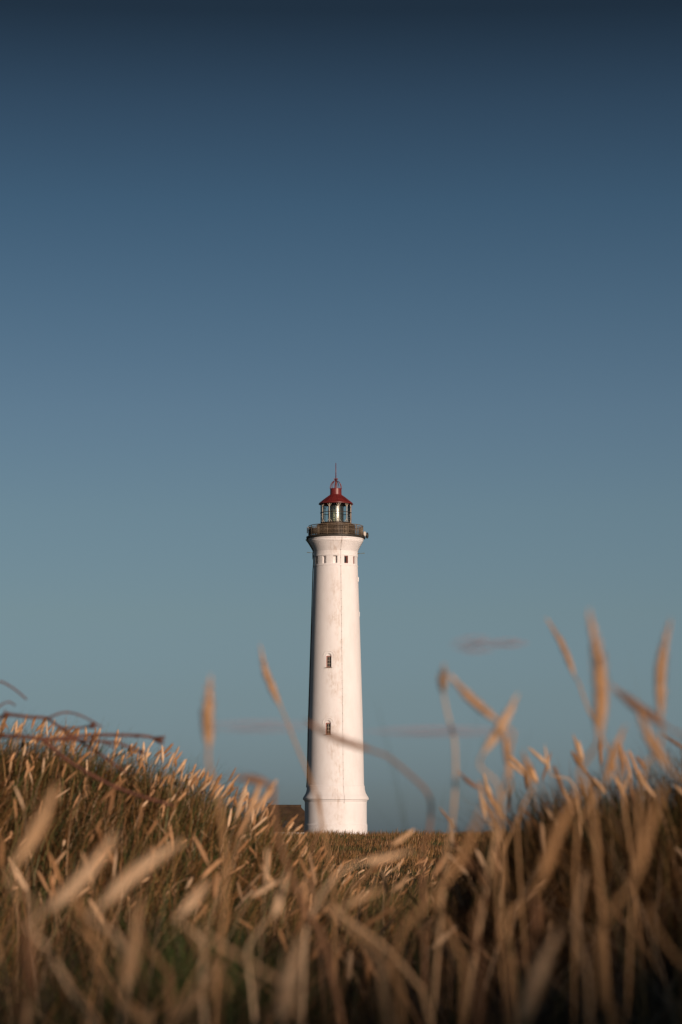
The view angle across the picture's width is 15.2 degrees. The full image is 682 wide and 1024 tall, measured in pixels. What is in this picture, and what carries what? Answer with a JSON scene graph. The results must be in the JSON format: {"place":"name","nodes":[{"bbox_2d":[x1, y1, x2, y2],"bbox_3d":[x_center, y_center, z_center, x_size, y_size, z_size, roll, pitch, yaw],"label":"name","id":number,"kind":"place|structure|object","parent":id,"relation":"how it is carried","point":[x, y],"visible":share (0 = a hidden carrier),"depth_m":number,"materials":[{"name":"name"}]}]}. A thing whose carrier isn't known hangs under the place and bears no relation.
{"place":"outdoors","nodes":[
{"label":"outdoors","id":0,"kind":"place"},
{"bbox_2d":[0,707,675,1023],"bbox_3d":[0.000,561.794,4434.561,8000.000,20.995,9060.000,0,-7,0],"label":"ground","id":1,"kind":"structure","parent":0,"point":[364,868],"depth_m":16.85,"materials":[{"name":"brown plant"}]},
{"bbox_2d":[10,899,35,1023],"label":"grass stalk","id":2,"kind":"object","parent":1,"relation":"on","point":[28,955],"depth_m":2.56,"materials":[{"name":"brown plant"}]},
{"bbox_2d":[7,780,60,1023],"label":"grass stalk","id":3,"kind":"object","parent":1,"relation":"on","point":[28,843],"depth_m":2.97,"materials":[{"name":"beige plant"}]},
{"bbox_2d":[27,829,118,1023],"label":"grass stalk","id":4,"kind":"object","parent":1,"relation":"on","point":[77,883],"depth_m":2.97,"materials":[{"name":"beige plant"}]},
{"bbox_2d":[0,681,173,806],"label":"dry weed","id":5,"kind":"object","parent":1,"relation":"on","point":[46,740],"visible":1,"depth_m":8.56,"materials":[{"name":"brown plant"}]},
{"bbox_2d":[69,877,146,1023],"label":"grass stalk","id":6,"kind":"object","parent":1,"relation":"on","point":[81,912],"depth_m":2.96,"materials":[{"name":"brown plant"}]},
{"bbox_2d":[120,895,151,1023],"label":"grass stalk","id":7,"kind":"object","parent":1,"relation":"on","point":[131,957],"depth_m":2.76,"materials":[{"name":"brown plant"}]},
{"bbox_2d":[87,838,185,1023],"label":"grass stalk","id":8,"kind":"object","parent":1,"relation":"on","point":[127,878],"depth_m":2.96,"materials":[{"name":"beige plant"}]},
{"bbox_2d":[129,909,172,1023],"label":"grass stalk","id":9,"kind":"object","parent":1,"relation":"on","point":[163,967],"depth_m":3.02,"materials":[{"name":"brown plant"}]},
{"bbox_2d":[0,716,374,952],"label":"grass seed heads","id":10,"kind":"object","parent":1,"relation":"attached to","point":[191,780],"depth_m":17.77,"materials":[{"name":"brown plant"}]},
{"bbox_2d":[175,880,208,1023],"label":"grass stalk","id":11,"kind":"object","parent":1,"relation":"on","point":[188,905],"depth_m":3.35,"materials":[{"name":"beige plant"}]},
{"bbox_2d":[166,962,222,1023],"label":"grass stalk","id":12,"kind":"object","parent":1,"relation":"on","point":[194,998],"depth_m":2.56,"materials":[{"name":"brown plant"}]},
{"bbox_2d":[183,918,229,1023],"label":"grass stalk","id":13,"kind":"object","parent":1,"relation":"on","point":[221,1001],"depth_m":2.66,"materials":[{"name":"brown plant"}]},
{"bbox_2d":[200,673,227,1023],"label":"grass stalk","id":14,"kind":"object","parent":1,"relation":"on","point":[207,722],"depth_m":3.90,"materials":[{"name":"beige plant"}]},
{"bbox_2d":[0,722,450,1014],"bbox_3d":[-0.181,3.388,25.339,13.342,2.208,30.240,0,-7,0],"label":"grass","id":15,"kind":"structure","parent":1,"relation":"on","point":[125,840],"depth_m":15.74,"materials":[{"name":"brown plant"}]},
{"bbox_2d":[197,926,303,1023],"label":"grass stalk","id":16,"kind":"object","parent":1,"relation":"on","point":[297,1009],"depth_m":2.68,"materials":[{"name":"brown plant"}]},
{"bbox_2d":[245,872,289,1023],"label":"grass stalk","id":17,"kind":"object","parent":1,"relation":"on","point":[278,900],"depth_m":3.96,"materials":[{"name":"beige plant"}]},
{"bbox_2d":[0,779,545,1023],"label":"grass seed heads","id":18,"kind":"object","parent":1,"relation":"attached to","point":[250,808],"depth_m":7.71,"materials":[{"name":"beige plant"}]},
{"bbox_2d":[251,803,304,833],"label":"house","id":19,"kind":"structure","parent":1,"relation":"on","point":[295,811],"depth_m":308.22,"materials":[{"name":"black paint"}]},
{"bbox_2d":[229,772,344,1023],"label":"grass stalk","id":20,"kind":"object","parent":1,"relation":"on","point":[257,780],"depth_m":3.91,"materials":[{"name":"brown plant"}]},
{"bbox_2d":[277,934,303,1023],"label":"grass stalk","id":21,"kind":"object","parent":1,"relation":"on","point":[288,980],"depth_m":2.56,"materials":[{"name":"brown plant"}]},
{"bbox_2d":[259,645,337,1023],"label":"grass stalk","id":22,"kind":"object","parent":1,"relation":"on","point":[269,681],"depth_m":5.29,"materials":[{"name":"brown plant"}]},
{"bbox_2d":[310,793,325,1023],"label":"grass stalk","id":23,"kind":"object","parent":1,"relation":"on","point":[320,805],"depth_m":6.37,"materials":[{"name":"brown plant"}]},
{"bbox_2d":[303,465,368,833],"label":"lighthouse","id":24,"kind":"object","parent":1,"relation":"on","point":[335,542],"visible":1,"depth_m":277.81,"materials":[{"name":"white paint"}]},
{"bbox_2d":[323,651,333,667],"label":"window","id":25,"kind":"structure","parent":24,"relation":"in","point":[328,658],"depth_m":277.74,"materials":[{"name":"brown glass"}]},
{"bbox_2d":[323,718,333,731],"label":"window","id":26,"kind":"structure","parent":24,"relation":"in","point":[328,724],"depth_m":276.58,"materials":[{"name":"brown glass"}]},
{"bbox_2d":[0,608,681,1023],"bbox_3d":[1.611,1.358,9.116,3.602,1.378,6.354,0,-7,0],"label":"grass","id":27,"kind":"structure","parent":1,"relation":"on","point":[669,807],"depth_m":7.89,"materials":[{"name":"brown plant"}]},
{"bbox_2d":[299,883,392,1023],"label":"grass stalk","id":28,"kind":"object","parent":1,"relation":"on","point":[372,950],"depth_m":2.68,"materials":[{"name":"brown plant"}]},
{"bbox_2d":[301,848,413,1022],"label":"grass stalk","id":29,"kind":"object","parent":1,"relation":"on","point":[382,859],"depth_m":3.94,"materials":[{"name":"beige plant"}]},
{"bbox_2d":[304,720,432,1023],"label":"grass stalk","id":30,"kind":"object","parent":1,"relation":"on","point":[334,737],"depth_m":4.20,"materials":[{"name":"beige plant"}]},
{"bbox_2d":[248,828,514,884],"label":"grass","id":31,"kind":"structure","parent":1,"relation":"on","point":[415,838],"depth_m":222.78,"materials":[{"name":"brown plant"}]},
{"bbox_2d":[305,850,486,937],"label":"grass seed heads","id":32,"kind":"object","parent":31,"relation":"attached to","point":[398,866],"depth_m":26.88,"materials":[{"name":"beige plant"}]},
{"bbox_2d":[335,888,431,1023],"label":"grass stalk","id":33,"kind":"object","parent":1,"relation":"on","point":[356,899],"depth_m":3.54,"materials":[{"name":"brown plant"}]},
{"bbox_2d":[390,808,482,1023],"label":"grass stalk","id":34,"kind":"object","parent":1,"relation":"on","point":[457,863],"depth_m":2.85,"materials":[{"name":"brown plant"}]},
{"bbox_2d":[431,664,456,1023],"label":"grass stalk","id":35,"kind":"object","parent":1,"relation":"on","point":[442,682],"depth_m":4.26,"materials":[{"name":"brown plant"}]},
{"bbox_2d":[435,883,465,1023],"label":"grass stalk","id":36,"kind":"object","parent":1,"relation":"on","point":[462,967],"depth_m":3.24,"materials":[{"name":"brown plant"}]},
{"bbox_2d":[454,853,493,1023],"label":"grass stalk","id":37,"kind":"object","parent":1,"relation":"on","point":[482,875],"depth_m":2.89,"materials":[{"name":"brown plant"}]},
{"bbox_2d":[458,772,498,1007],"bbox_3d":[0.387,1.161,7.112,0.122,0.891,0.044,-2,-7,17],"label":"grass stalk","id":38,"kind":"object","parent":1,"relation":"on","point":[470,783],"depth_m":7.11,"materials":[{"name":"brown plant"}]},
{"bbox_2d":[444,670,518,1023],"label":"grass stalk","id":39,"kind":"object","parent":1,"relation":"on","point":[473,701],"depth_m":4.19,"materials":[{"name":"beige plant"}]},
{"bbox_2d":[478,782,501,1001],"bbox_3d":[0.433,1.174,7.334,0.092,0.816,0.020,6,-9,-41],"label":"grass stalk","id":40,"kind":"object","parent":1,"relation":"on","point":[481,799],"depth_m":7.35,"materials":[{"name":"brown plant"}]},
{"bbox_2d":[466,693,518,1016],"bbox_3d":[0.198,0.877,4.015,0.178,1.190,0.035,2,-7,-13],"label":"grass stalk","id":41,"kind":"object","parent":1,"relation":"on","point":[495,734],"depth_m":4.08,"materials":[{"name":"beige plant"}]},
{"bbox_2d":[481,782,512,986],"bbox_3d":[0.425,1.135,6.901,0.084,0.826,0.048,-7,-10,42],"label":"grass stalk","id":42,"kind":"object","parent":1,"relation":"on","point":[490,798],"depth_m":6.90,"materials":[{"name":"brown plant"}]},
{"bbox_2d":[491,729,511,1023],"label":"grass stalk","id":43,"kind":"object","parent":1,"relation":"on","point":[505,741],"depth_m":4.54,"materials":[{"name":"beige plant"}]},
{"bbox_2d":[504,889,540,1023],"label":"grass stalk","id":44,"kind":"object","parent":1,"relation":"on","point":[535,920],"depth_m":2.96,"materials":[{"name":"brown plant"}]},
{"bbox_2d":[516,751,533,1022],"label":"grass stalk","id":45,"kind":"object","parent":1,"relation":"on","point":[529,773],"depth_m":4.90,"materials":[{"name":"brown plant"}]},
{"bbox_2d":[518,925,561,1023],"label":"grass stalk","id":46,"kind":"object","parent":1,"relation":"on","point":[536,976],"depth_m":2.46,"materials":[{"name":"brown plant"}]},
{"bbox_2d":[501,785,582,1023],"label":"grass stalk","id":47,"kind":"object","parent":1,"relation":"on","point":[557,831],"depth_m":2.77,"materials":[{"name":"brown plant"}]},
{"bbox_2d":[404,731,681,1020],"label":"grass seed heads","id":48,"kind":"object","parent":1,"relation":"on","point":[578,759],"depth_m":8.46,"materials":[{"name":"beige plant"}]},
{"bbox_2d":[545,746,581,876],"bbox_3d":[0.693,0.988,7.934,0.112,0.536,0.052,2,-7,-17],"label":"grass stalk","id":49,"kind":"object","parent":1,"relation":"on","point":[546,760],"depth_m":7.94,"materials":[{"name":"brown plant"}]},
{"bbox_2d":[573,870,591,1023],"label":"grass stalk","id":50,"kind":"object","parent":1,"relation":"on","point":[586,976],"depth_m":2.94,"materials":[{"name":"brown plant"}]},
{"bbox_2d":[577,610,609,1023],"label":"grass stalk","id":51,"kind":"object","parent":1,"relation":"on","point":[600,689],"depth_m":3.50,"materials":[{"name":"brown plant"}]},
{"bbox_2d":[546,618,647,1023],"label":"grass stalk","id":52,"kind":"object","parent":1,"relation":"on","point":[564,650],"depth_m":5.22,"materials":[{"name":"brown plant"}]},
{"bbox_2d":[572,724,625,1023],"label":"grass stalk","id":53,"kind":"object","parent":1,"relation":"on","point":[611,759],"depth_m":4.15,"materials":[{"name":"beige plant"}]},
{"bbox_2d":[595,780,666,1023],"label":"grass stalk","id":54,"kind":"object","parent":1,"relation":"on","point":[643,844],"depth_m":2.58,"materials":[{"name":"brown plant"}]},
{"bbox_2d":[608,682,681,735],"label":"grass stalk","id":55,"kind":"object","parent":1,"relation":"on","point":[647,713],"depth_m":3.79,"materials":[{"name":"brown plant"}]},
{"bbox_2d":[625,620,670,1023],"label":"grass stalk","id":56,"kind":"object","parent":1,"relation":"on","point":[660,676],"depth_m":3.89,"materials":[{"name":"brown plant"}]},
{"bbox_2d":[636,709,681,779],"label":"grass stalk","id":57,"kind":"object","parent":1,"relation":"on","point":[652,744],"depth_m":3.68,"materials":[{"name":"brown plant"}]},
{"bbox_2d":[646,905,681,966],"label":"grass stalk","id":58,"kind":"object","parent":1,"relation":"on","point":[676,958],"depth_m":2.77,"materials":[{"name":"brown plant"}]},
{"bbox_2d":[0,0,681,834],"label":"sky","id":59,"kind":"structure","parent":0,"point":[428,252],"materials":[{"name":"blue"}]}
]}

